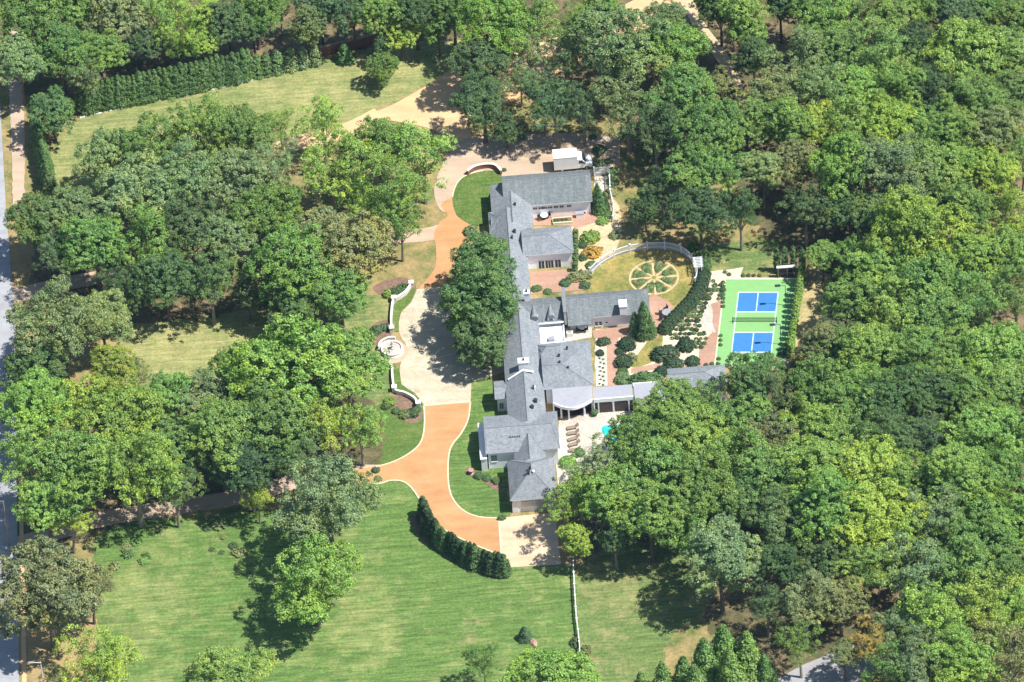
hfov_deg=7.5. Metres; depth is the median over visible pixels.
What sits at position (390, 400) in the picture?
garden shrub
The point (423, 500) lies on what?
hedge evergreen
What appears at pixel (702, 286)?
clipped hedge
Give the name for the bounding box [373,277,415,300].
planting bed
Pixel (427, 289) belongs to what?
forecourt kerb
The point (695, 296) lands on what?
clipped hedge
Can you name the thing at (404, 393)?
garden wall
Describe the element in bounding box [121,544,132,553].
undergrowth bush
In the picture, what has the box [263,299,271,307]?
undergrowth bush
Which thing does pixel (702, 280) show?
clipped hedge
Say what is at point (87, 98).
hedge evergreen
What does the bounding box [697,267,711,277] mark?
clipped hedge
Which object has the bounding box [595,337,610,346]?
garden shrub
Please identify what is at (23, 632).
roadside path
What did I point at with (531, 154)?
parking court
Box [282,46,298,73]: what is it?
hedge evergreen
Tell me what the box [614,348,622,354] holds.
garden shrub
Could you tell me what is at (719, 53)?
woodland path
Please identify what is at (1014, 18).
broadleaf tree
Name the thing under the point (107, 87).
hedge evergreen
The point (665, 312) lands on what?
garden table
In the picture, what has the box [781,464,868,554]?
broadleaf tree
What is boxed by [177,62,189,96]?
hedge evergreen
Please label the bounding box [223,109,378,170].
grove path
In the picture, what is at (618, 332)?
brick terrace
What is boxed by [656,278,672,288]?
garden path
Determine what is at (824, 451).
broadleaf tree
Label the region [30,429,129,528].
broadleaf tree
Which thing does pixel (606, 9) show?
broadleaf tree
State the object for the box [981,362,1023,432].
broadleaf tree
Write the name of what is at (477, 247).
broadleaf tree
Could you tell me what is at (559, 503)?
broadleaf tree
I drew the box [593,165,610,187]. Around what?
board fence
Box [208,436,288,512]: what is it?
broadleaf tree
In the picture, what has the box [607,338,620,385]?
brick path
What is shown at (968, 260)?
broadleaf tree
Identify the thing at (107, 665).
broadleaf tree
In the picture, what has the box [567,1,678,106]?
broadleaf tree
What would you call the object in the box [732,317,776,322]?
court net
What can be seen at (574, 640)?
garden shrub
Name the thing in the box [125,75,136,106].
hedge evergreen
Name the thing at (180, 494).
broadleaf tree
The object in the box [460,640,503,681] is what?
broadleaf tree
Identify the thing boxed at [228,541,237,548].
undergrowth bush
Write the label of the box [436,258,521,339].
broadleaf tree
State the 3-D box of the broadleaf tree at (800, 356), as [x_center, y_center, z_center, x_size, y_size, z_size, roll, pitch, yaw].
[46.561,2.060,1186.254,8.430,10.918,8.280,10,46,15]
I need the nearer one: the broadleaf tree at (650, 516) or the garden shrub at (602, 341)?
the broadleaf tree at (650, 516)
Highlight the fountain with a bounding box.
[381,340,403,358]
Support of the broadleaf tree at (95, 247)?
on the grove floor at (188, 309)
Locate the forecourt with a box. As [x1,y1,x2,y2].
[399,288,503,404]
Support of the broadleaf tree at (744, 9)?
on the woodland floor at (736, 618)
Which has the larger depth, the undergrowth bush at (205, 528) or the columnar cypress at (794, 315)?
the columnar cypress at (794, 315)
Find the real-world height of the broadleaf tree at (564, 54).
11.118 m
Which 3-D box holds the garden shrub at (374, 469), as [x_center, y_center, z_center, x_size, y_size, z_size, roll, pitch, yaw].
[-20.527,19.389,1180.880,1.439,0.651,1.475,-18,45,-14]
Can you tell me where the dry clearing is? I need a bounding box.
[795,266,833,346]
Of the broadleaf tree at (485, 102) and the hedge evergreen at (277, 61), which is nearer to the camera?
the broadleaf tree at (485, 102)
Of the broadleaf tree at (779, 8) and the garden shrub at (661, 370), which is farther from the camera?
the broadleaf tree at (779, 8)
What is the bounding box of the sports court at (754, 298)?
[714,278,796,367]
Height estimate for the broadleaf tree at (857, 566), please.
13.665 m
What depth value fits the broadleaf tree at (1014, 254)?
1191.67 m
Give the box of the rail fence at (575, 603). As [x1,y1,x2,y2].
[572,560,579,649]
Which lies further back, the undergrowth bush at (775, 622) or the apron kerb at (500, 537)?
the apron kerb at (500, 537)
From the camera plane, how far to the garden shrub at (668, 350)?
1194.59 m
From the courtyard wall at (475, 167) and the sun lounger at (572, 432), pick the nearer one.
the sun lounger at (572, 432)
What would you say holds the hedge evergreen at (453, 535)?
on the planting bed at (416, 526)
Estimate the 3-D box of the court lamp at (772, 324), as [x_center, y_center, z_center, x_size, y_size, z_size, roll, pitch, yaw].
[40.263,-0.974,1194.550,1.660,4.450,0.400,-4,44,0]
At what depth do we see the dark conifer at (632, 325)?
1197.79 m
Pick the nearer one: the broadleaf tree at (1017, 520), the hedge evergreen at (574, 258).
the broadleaf tree at (1017, 520)
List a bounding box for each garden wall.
[386,360,420,406]
[389,280,413,332]
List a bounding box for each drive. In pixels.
[13,225,437,301]
[17,465,377,547]
[371,0,679,147]
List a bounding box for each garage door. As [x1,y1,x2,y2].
[521,500,533,511]
[534,499,547,510]
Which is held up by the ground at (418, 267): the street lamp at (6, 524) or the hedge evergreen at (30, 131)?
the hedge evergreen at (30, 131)
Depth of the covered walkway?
1186.32 m
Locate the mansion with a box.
[478,169,649,512]
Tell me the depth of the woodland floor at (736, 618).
1217.34 m
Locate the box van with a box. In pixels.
[552,147,592,171]
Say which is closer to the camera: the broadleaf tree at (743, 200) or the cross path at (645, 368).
the cross path at (645, 368)
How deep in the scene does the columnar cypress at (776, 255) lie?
1205.79 m
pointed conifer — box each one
[633,671,649,681]
[652,661,673,681]
[672,655,690,681]
[682,664,706,681]
[691,637,719,681]
[710,624,736,665]
[714,648,747,681]
[734,630,762,681]
[756,654,778,681]
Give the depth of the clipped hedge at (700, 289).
1204.36 m
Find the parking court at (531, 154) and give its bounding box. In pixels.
[434,133,619,211]
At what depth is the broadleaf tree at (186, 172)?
1212.20 m
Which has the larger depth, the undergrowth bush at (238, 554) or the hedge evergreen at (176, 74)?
the hedge evergreen at (176, 74)
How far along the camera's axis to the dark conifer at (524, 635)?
1152.67 m
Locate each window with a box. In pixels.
[490,455,497,461]
[499,402,503,408]
[538,260,544,268]
[545,259,553,267]
[554,259,561,266]
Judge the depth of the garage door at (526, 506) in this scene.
1172.17 m
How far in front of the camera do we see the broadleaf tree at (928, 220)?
1192.18 m
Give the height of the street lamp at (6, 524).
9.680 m
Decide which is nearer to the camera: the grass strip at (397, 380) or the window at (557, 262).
the grass strip at (397, 380)
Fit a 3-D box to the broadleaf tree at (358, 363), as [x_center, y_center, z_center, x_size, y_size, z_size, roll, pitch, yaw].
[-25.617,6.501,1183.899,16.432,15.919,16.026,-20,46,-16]
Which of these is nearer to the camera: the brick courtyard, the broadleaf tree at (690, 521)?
the broadleaf tree at (690, 521)
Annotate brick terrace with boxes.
[533,212,595,227]
[592,326,628,337]
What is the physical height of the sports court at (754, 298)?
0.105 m
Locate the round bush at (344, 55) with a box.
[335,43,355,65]
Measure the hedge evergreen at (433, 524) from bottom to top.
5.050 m
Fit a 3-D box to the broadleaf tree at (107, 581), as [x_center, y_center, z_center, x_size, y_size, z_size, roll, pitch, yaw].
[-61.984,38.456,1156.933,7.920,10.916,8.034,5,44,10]
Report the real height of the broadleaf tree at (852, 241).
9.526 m
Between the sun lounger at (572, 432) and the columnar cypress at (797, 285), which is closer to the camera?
the sun lounger at (572, 432)
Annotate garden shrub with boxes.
[363,331,377,340]
[369,325,381,334]
[371,466,379,472]
[374,475,382,481]
[380,323,388,331]
[381,402,391,409]
[382,288,391,298]
[383,396,396,406]
[390,286,402,296]
[391,407,399,414]
[398,282,407,291]
[398,409,410,419]
[407,407,418,417]
[463,225,477,235]
[473,471,483,479]
[482,474,490,481]
[491,476,501,484]
[497,515,506,520]
[530,285,542,291]
[543,288,551,294]
[557,455,576,469]
[559,278,570,287]
[566,269,593,281]
[570,636,579,648]
[572,448,584,457]
[578,241,586,248]
[578,254,587,260]
[579,281,591,288]
[580,229,600,244]
[581,644,591,655]
[582,245,603,258]
[585,260,596,269]
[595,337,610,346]
[595,349,604,356]
[596,216,609,225]
[602,211,613,218]
[609,230,621,239]
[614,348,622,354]
[614,353,633,367]
[614,371,629,384]
[616,336,636,351]
[616,367,628,372]
[627,352,637,361]
[627,371,664,384]
[649,344,680,362]
[654,366,666,376]
[662,357,684,368]
[676,338,695,352]
[684,355,700,366]
[686,240,702,254]
[694,251,711,262]
[702,261,711,270]
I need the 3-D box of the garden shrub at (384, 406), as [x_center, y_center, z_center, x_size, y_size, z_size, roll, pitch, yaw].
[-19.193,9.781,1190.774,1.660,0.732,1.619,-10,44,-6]
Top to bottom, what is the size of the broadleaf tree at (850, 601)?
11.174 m
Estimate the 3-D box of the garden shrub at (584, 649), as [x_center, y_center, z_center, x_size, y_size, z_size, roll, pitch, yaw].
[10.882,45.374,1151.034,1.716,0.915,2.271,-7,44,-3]
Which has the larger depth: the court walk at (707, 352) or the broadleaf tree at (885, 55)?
the broadleaf tree at (885, 55)
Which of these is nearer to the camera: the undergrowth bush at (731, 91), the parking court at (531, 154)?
the parking court at (531, 154)
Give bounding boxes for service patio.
[565,327,591,340]
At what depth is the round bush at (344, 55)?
1247.41 m
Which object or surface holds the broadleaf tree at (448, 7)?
on the woodland floor at (736, 618)
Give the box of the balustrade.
[378,336,395,349]
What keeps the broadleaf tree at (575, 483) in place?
on the woodland floor at (736, 618)
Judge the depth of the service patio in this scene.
1200.09 m
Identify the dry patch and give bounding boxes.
[458,615,478,645]
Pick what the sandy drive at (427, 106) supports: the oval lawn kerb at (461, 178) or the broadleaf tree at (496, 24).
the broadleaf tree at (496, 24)
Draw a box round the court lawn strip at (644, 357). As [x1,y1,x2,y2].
[631,333,662,367]
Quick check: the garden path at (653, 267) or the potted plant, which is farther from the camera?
the garden path at (653, 267)
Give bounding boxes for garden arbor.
[693,257,702,274]
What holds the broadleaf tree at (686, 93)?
on the woodland floor at (736, 618)
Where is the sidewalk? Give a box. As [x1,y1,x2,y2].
[6,29,24,217]
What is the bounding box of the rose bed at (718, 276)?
[595,267,742,381]
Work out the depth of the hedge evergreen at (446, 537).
1166.23 m
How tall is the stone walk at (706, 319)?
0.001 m
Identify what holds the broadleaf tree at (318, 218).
on the grove floor at (188, 309)
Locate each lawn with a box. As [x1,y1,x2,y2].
[48,40,462,208]
[92,377,579,681]
[115,310,289,386]
[249,294,394,405]
[376,404,423,464]
[452,170,501,225]
[587,250,694,306]
[704,239,780,274]
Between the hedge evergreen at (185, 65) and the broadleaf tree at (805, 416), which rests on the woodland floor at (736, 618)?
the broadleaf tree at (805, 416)
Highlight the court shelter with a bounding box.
[776,263,797,277]
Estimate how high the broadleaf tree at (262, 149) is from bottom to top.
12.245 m
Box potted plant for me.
[591,409,598,414]
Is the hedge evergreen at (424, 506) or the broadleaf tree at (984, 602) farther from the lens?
the hedge evergreen at (424, 506)
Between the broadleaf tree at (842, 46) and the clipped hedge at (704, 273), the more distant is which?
the broadleaf tree at (842, 46)
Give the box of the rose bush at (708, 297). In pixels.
[705,295,711,300]
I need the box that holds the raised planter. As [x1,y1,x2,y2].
[552,216,571,224]
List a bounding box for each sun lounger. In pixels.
[566,423,578,429]
[567,428,578,434]
[567,433,579,440]
[568,439,579,446]
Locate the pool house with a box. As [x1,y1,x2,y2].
[667,364,726,402]
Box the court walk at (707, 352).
[698,300,721,365]
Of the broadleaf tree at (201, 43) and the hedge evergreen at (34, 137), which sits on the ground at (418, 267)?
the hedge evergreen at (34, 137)
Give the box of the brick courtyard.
[530,270,586,293]
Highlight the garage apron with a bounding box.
[500,513,560,566]
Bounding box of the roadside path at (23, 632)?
[19,500,26,681]
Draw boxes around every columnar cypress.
[773,246,780,271]
[780,246,787,268]
[786,332,795,349]
[786,340,793,357]
[789,245,796,271]
[789,323,796,337]
[790,311,797,329]
[790,318,796,333]
[791,306,798,321]
[792,300,799,316]
[793,289,800,305]
[793,295,800,311]
[794,283,802,301]
[796,277,803,293]
[797,269,804,283]
[798,247,805,266]
[798,263,805,277]
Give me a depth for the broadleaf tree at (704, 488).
1156.51 m
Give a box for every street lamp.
[0,501,9,545]
[29,661,43,681]
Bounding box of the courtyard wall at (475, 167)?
[466,162,501,174]
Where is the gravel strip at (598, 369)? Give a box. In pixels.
[595,346,606,385]
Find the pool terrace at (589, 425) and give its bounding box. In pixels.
[556,410,653,501]
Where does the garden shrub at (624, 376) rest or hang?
on the rose bed at (718, 276)
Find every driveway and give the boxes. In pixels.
[328,402,499,551]
[418,198,469,288]
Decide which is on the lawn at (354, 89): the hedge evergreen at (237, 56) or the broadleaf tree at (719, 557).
the hedge evergreen at (237, 56)
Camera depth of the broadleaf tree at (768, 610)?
1145.32 m
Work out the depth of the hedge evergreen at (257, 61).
1245.92 m
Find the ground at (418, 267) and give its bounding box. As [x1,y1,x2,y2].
[0,53,791,681]
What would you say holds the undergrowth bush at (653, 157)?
on the ground at (418, 267)
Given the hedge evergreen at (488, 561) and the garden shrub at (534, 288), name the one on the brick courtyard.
the garden shrub at (534, 288)
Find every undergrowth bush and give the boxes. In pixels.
[95,278,108,288]
[108,561,120,570]
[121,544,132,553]
[121,549,134,559]
[129,537,141,546]
[137,556,150,565]
[141,552,150,558]
[202,524,212,531]
[207,518,214,523]
[209,311,218,317]
[212,520,225,531]
[218,302,228,309]
[220,534,226,539]
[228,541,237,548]
[231,546,245,557]
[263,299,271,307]
[589,134,596,139]
[591,144,606,155]
[592,160,603,170]
[602,188,616,198]
[604,158,612,164]
[605,176,619,186]
[606,167,619,176]
[618,130,626,138]
[632,146,641,152]
[637,153,649,161]
[651,153,662,160]
[725,85,736,94]
[763,350,774,359]
[770,619,780,625]
[772,357,781,362]
[777,348,786,355]
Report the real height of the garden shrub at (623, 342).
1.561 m
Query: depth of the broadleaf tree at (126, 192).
1211.08 m
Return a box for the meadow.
[576,535,713,681]
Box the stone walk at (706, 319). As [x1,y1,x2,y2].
[701,302,715,331]
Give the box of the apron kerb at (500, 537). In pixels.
[498,521,501,553]
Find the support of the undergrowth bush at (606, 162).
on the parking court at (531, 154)
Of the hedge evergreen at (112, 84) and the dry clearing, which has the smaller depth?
the dry clearing
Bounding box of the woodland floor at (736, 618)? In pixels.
[0,0,1023,681]
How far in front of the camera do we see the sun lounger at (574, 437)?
1183.23 m
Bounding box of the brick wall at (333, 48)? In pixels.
[319,32,378,55]
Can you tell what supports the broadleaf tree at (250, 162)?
on the grove floor at (188, 309)
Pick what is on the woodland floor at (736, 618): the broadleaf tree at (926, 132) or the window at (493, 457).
the broadleaf tree at (926, 132)
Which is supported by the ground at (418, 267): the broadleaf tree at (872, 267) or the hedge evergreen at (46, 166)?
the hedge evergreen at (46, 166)
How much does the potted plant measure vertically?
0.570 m
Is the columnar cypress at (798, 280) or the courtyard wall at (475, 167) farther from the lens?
the courtyard wall at (475, 167)
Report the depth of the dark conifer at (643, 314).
1196.59 m
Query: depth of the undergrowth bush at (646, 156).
1228.02 m
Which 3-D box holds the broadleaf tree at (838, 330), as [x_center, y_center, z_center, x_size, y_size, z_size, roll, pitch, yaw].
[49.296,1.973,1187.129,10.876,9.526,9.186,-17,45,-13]
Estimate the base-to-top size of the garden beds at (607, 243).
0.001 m
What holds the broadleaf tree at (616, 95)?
on the ground at (418, 267)
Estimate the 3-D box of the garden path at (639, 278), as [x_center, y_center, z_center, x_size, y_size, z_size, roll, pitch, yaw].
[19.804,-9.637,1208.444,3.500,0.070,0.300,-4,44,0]
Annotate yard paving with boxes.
[594,176,609,191]
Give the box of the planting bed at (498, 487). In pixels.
[465,467,502,491]
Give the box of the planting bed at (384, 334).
[368,319,392,344]
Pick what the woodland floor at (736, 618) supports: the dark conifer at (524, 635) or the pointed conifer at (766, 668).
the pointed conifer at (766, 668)
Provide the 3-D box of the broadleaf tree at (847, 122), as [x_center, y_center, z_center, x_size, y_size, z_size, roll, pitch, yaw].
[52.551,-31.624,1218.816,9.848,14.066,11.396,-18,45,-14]
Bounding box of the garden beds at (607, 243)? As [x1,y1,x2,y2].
[570,199,621,279]
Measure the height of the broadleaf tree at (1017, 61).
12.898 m
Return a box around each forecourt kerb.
[403,327,445,332]
[403,352,455,367]
[416,287,440,290]
[424,401,469,405]
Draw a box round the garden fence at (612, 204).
[609,188,613,222]
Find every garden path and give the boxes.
[629,260,678,294]
[629,277,650,279]
[651,260,654,275]
[655,264,670,276]
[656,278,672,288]
[657,275,678,277]
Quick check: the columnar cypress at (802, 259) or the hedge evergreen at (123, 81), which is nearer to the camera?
the columnar cypress at (802, 259)
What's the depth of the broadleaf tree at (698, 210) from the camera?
1204.72 m
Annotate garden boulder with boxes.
[529,638,536,646]
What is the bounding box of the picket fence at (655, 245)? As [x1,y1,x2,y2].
[589,241,696,281]
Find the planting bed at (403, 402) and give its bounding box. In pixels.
[392,395,422,422]
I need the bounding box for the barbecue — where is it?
[575,211,583,217]
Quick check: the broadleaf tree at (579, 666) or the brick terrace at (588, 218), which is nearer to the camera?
the broadleaf tree at (579, 666)
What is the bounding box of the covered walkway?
[593,381,664,412]
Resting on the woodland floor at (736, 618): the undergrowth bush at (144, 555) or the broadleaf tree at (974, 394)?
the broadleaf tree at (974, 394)
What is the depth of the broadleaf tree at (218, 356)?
1184.57 m
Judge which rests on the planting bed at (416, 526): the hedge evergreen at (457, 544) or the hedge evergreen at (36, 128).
the hedge evergreen at (457, 544)
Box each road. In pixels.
[0,109,18,681]
[778,638,896,681]
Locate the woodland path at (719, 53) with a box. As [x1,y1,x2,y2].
[680,0,747,110]
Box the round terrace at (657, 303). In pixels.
[649,294,673,339]
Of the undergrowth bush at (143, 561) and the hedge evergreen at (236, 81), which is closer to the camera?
the undergrowth bush at (143, 561)
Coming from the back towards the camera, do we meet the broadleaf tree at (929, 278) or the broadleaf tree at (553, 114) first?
the broadleaf tree at (553, 114)
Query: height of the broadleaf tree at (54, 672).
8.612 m
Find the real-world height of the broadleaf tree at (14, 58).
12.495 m
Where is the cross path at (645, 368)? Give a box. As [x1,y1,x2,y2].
[631,363,660,372]
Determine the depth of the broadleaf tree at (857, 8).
1236.93 m
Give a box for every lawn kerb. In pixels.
[80,64,313,117]
[452,170,482,196]
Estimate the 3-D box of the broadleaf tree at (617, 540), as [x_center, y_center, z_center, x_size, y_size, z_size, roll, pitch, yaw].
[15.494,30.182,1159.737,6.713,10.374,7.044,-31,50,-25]
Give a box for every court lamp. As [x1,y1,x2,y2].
[770,323,780,341]
[775,284,785,302]
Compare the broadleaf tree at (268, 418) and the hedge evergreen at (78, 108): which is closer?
the broadleaf tree at (268, 418)
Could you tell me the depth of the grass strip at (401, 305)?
1206.74 m
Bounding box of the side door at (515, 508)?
[512,503,517,512]
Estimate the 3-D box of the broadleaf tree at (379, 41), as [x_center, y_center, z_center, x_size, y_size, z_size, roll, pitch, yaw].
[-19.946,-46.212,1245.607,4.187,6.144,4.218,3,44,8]
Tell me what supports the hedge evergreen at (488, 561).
on the planting bed at (416, 526)
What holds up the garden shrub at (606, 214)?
on the garden beds at (607, 243)
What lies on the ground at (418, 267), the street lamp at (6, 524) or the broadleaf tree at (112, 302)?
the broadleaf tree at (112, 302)
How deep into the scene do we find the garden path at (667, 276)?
1208.43 m
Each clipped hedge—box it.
[657,322,672,334]
[661,318,675,329]
[665,315,678,324]
[668,311,681,322]
[670,309,685,321]
[674,305,687,315]
[677,303,690,312]
[680,299,693,311]
[683,296,696,305]
[686,292,699,302]
[689,289,702,298]
[690,286,704,295]
[692,282,706,292]
[694,278,708,286]
[695,270,710,279]
[696,275,709,284]
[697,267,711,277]
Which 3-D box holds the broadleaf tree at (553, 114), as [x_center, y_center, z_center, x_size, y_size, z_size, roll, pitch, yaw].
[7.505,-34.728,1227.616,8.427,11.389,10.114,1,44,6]
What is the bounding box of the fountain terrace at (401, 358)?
[377,343,407,363]
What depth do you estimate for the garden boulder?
1152.67 m
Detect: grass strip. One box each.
[393,288,414,331]
[394,367,422,404]
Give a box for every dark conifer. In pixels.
[517,626,532,643]
[590,183,599,207]
[592,188,608,215]
[602,192,610,211]
[628,311,638,337]
[634,301,656,342]
[635,320,646,341]
[647,317,657,338]
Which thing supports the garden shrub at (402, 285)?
on the planting bed at (380, 288)
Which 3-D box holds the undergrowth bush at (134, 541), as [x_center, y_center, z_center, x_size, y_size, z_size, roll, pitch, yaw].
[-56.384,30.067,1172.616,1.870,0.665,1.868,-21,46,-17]
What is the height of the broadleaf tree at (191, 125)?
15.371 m
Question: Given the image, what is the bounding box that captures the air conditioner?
[566,330,572,337]
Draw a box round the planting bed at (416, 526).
[412,512,495,576]
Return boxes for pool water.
[601,425,635,444]
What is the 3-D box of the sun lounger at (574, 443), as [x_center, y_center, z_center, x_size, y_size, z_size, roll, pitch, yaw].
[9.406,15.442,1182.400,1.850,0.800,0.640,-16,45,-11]
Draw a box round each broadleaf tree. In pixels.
[0,0,69,43]
[0,32,48,105]
[0,340,68,409]
[0,364,76,444]
[0,422,85,489]
[0,533,105,651]
[2,190,70,264]
[3,274,114,384]
[10,468,74,539]
[22,20,95,94]
[23,84,74,141]
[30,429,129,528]
[32,227,92,295]
[37,182,111,258]
[38,662,73,681]
[43,0,105,45]
[43,373,125,457]
[48,212,130,289]
[48,500,97,553]
[52,623,146,681]
[56,56,100,94]
[69,27,129,79]
[71,125,134,200]
[72,380,167,477]
[73,565,116,624]
[75,287,133,344]
[83,0,152,57]
[89,343,139,391]
[92,262,149,322]
[92,428,184,527]
[94,151,184,243]
[99,203,182,283]
[111,110,195,172]
[121,24,169,69]
[124,356,151,386]
[128,246,197,321]
[135,368,195,430]
[138,0,192,51]
[138,413,203,493]
[145,135,232,227]
[147,463,209,527]
[149,91,234,158]
[150,191,230,274]
[155,26,188,64]
[161,0,218,60]
[172,367,241,424]
[177,396,262,490]
[180,21,219,60]
[181,250,241,324]
[181,644,279,681]
[189,208,265,282]
[190,145,280,210]
[195,0,253,52]
[198,102,275,171]
[199,346,269,409]
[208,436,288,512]
[217,312,355,417]
[225,271,264,320]
[226,179,304,249]
[228,377,323,477]
[231,0,283,50]
[234,11,273,53]
[239,478,274,523]
[242,221,339,314]
[246,135,304,187]
[260,435,323,500]
[261,106,296,149]
[263,302,296,328]
[268,0,296,35]
[270,531,366,626]
[271,451,386,555]
[275,281,323,329]
[284,1,328,45]
[289,92,346,162]
[290,0,346,44]
[292,203,348,248]
[293,322,395,418]
[296,125,381,212]
[302,395,370,467]
[303,266,372,331]
[308,208,396,282]
[324,0,375,50]
[335,402,387,466]
[336,175,385,220]
[340,114,419,199]
[352,0,408,52]
[356,153,432,240]
[364,51,399,86]
[372,33,398,52]
[377,199,422,261]
[379,119,457,204]
[382,17,422,60]
[390,0,445,50]
[420,12,449,55]
[422,0,476,47]
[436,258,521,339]
[444,38,511,93]
[447,69,513,142]
[449,231,518,286]
[449,310,509,370]
[451,0,535,67]
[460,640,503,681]
[486,109,527,147]
[494,646,602,681]
[501,62,540,107]
[508,0,561,58]
[511,32,548,78]
[516,65,574,133]
[531,83,583,148]
[539,482,588,538]
[542,34,587,88]
[544,0,597,67]
[555,522,593,568]
[557,80,611,145]
[561,655,595,681]
[562,431,623,490]
[562,471,606,523]
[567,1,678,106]
[574,0,624,42]
[577,466,641,537]
[586,70,666,151]
[594,511,637,568]
[603,433,699,509]
[604,405,668,466]
[605,476,690,561]
[625,100,688,172]
[629,194,661,232]
[631,377,712,438]
[635,18,711,79]
[638,164,682,218]
[639,0,687,41]
[641,61,717,143]
[651,404,740,469]
[660,142,728,191]
[660,503,713,568]
[661,449,741,529]
[663,185,732,250]
[671,97,744,184]
[678,379,736,437]
[682,511,763,614]
[688,0,709,28]
[690,23,713,67]
[696,0,736,46]
[699,64,739,105]
[702,421,776,483]
[704,389,775,454]
[707,145,752,206]
[709,183,761,250]
[710,470,764,541]
[713,95,774,155]
[715,0,771,63]
[715,350,789,413]
[725,445,805,511]
[729,35,773,88]
[734,149,785,210]
[735,64,815,122]
[736,411,817,461]
[743,577,790,637]
[744,483,814,559]
[752,94,822,168]
[753,536,810,600]
[754,368,808,425]
[756,23,835,101]
[764,432,847,499]
[765,0,803,42]
[771,402,854,457]
[772,139,823,201]
[773,620,824,678]
[775,181,832,245]
[775,567,842,647]
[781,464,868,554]
[784,61,847,132]
[785,352,854,437]
[788,0,859,44]
[789,321,843,373]
[794,527,852,585]
[797,99,844,148]
[801,325,867,373]
[803,239,842,280]
[807,128,878,202]
[808,19,873,80]
[809,572,871,636]
[815,271,894,329]
[817,305,875,340]
[818,93,870,161]
[822,64,894,125]
[824,396,882,461]
[826,355,898,430]
[827,190,865,236]
[828,636,865,681]
[829,485,929,577]
[830,0,886,33]
[830,234,886,287]
[830,532,907,606]
[832,434,907,521]
[836,320,907,383]
[843,131,934,202]
[844,235,907,311]
[846,190,906,236]
[848,17,919,73]
[849,613,896,675]
[852,405,921,463]
[854,362,939,423]
[856,98,926,169]
[857,274,924,349]
[860,58,932,105]
[860,639,907,681]
[861,183,974,273]
[863,0,921,58]
[868,605,930,648]
[872,324,953,400]
[877,249,968,325]
[877,448,947,526]
[880,532,961,615]
[886,483,969,574]
[887,619,959,681]
[889,19,945,67]
[894,576,993,667]
[895,138,965,202]
[896,366,969,423]
[899,0,951,30]
[900,290,975,358]
[901,102,964,160]
[901,413,957,465]
[909,60,956,131]
[915,342,991,388]
[915,438,1001,519]
[917,15,1007,101]
[917,623,1004,681]
[924,491,1019,557]
[928,0,986,37]
[928,531,997,618]
[931,141,986,202]
[932,401,1023,467]
[935,567,1023,660]
[936,104,987,165]
[937,66,1007,118]
[939,365,1007,445]
[940,181,1005,244]
[943,231,1002,293]
[952,268,1008,345]
[952,320,1023,386]
[956,444,1023,513]
[963,0,1011,30]
[963,145,1023,212]
[963,180,1023,246]
[967,103,1023,153]
[968,620,1023,681]
[972,540,1023,589]
[975,25,1023,86]
[975,222,1023,301]
[980,492,1023,562]
[981,264,1023,327]
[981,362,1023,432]
[983,0,1023,54]
[990,67,1023,119]
[990,405,1023,478]
[996,580,1023,644]
[1001,329,1023,382]
[1006,134,1023,194]
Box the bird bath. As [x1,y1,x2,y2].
[468,468,473,474]
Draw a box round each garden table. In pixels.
[540,213,547,219]
[662,309,670,316]
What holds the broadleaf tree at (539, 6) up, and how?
on the woodland floor at (736, 618)
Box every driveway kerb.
[376,405,424,466]
[376,480,492,552]
[447,401,496,517]
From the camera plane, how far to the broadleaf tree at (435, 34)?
1242.99 m
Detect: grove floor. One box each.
[16,388,385,549]
[22,205,361,323]
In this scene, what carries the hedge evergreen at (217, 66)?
on the lawn at (354, 89)
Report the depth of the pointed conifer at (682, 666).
1138.44 m
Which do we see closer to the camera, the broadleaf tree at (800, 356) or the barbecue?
the broadleaf tree at (800, 356)
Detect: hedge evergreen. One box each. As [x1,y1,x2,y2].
[29,115,46,138]
[30,120,46,141]
[31,125,46,146]
[32,130,48,150]
[33,132,49,160]
[34,139,49,159]
[35,145,54,169]
[36,150,54,174]
[37,155,55,181]
[40,162,55,181]
[40,164,57,190]
[40,169,56,194]
[74,82,88,116]
[80,82,95,114]
[89,85,99,114]
[93,80,104,110]
[99,79,110,111]
[102,77,116,110]
[109,77,118,109]
[114,75,128,107]
[120,75,130,108]
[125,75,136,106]
[130,74,142,104]
[135,70,148,104]
[141,71,151,105]
[145,70,157,101]
[151,69,163,99]
[156,66,167,99]
[160,68,174,97]
[166,65,180,98]
[171,65,182,98]
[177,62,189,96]
[183,63,192,93]
[186,62,201,94]
[192,59,208,92]
[197,59,209,92]
[203,57,215,88]
[208,56,218,87]
[211,53,225,88]
[218,55,229,85]
[224,55,234,86]
[227,51,243,85]
[235,52,247,80]
[238,47,253,82]
[245,48,256,78]
[252,53,264,79]
[260,52,272,77]
[269,49,287,75]
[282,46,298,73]
[295,45,309,70]
[307,43,324,67]
[416,495,431,514]
[416,501,424,522]
[417,497,428,515]
[418,504,430,526]
[418,508,426,529]
[419,509,429,537]
[424,514,433,537]
[428,519,438,545]
[431,523,440,545]
[434,526,443,550]
[437,528,446,553]
[443,531,449,554]
[445,532,453,557]
[447,534,457,555]
[448,538,457,560]
[451,537,460,563]
[457,541,467,566]
[458,541,464,563]
[464,541,472,568]
[465,543,479,572]
[475,548,481,571]
[477,549,487,573]
[480,550,486,573]
[483,551,493,575]
[491,550,496,576]
[491,551,506,579]
[498,553,512,577]
[572,228,578,235]
[572,234,578,242]
[572,247,578,257]
[572,254,578,263]
[572,261,577,270]
[573,241,578,251]
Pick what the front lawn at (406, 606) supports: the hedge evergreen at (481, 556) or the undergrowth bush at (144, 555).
the undergrowth bush at (144, 555)
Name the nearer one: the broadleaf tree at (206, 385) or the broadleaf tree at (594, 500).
the broadleaf tree at (594, 500)

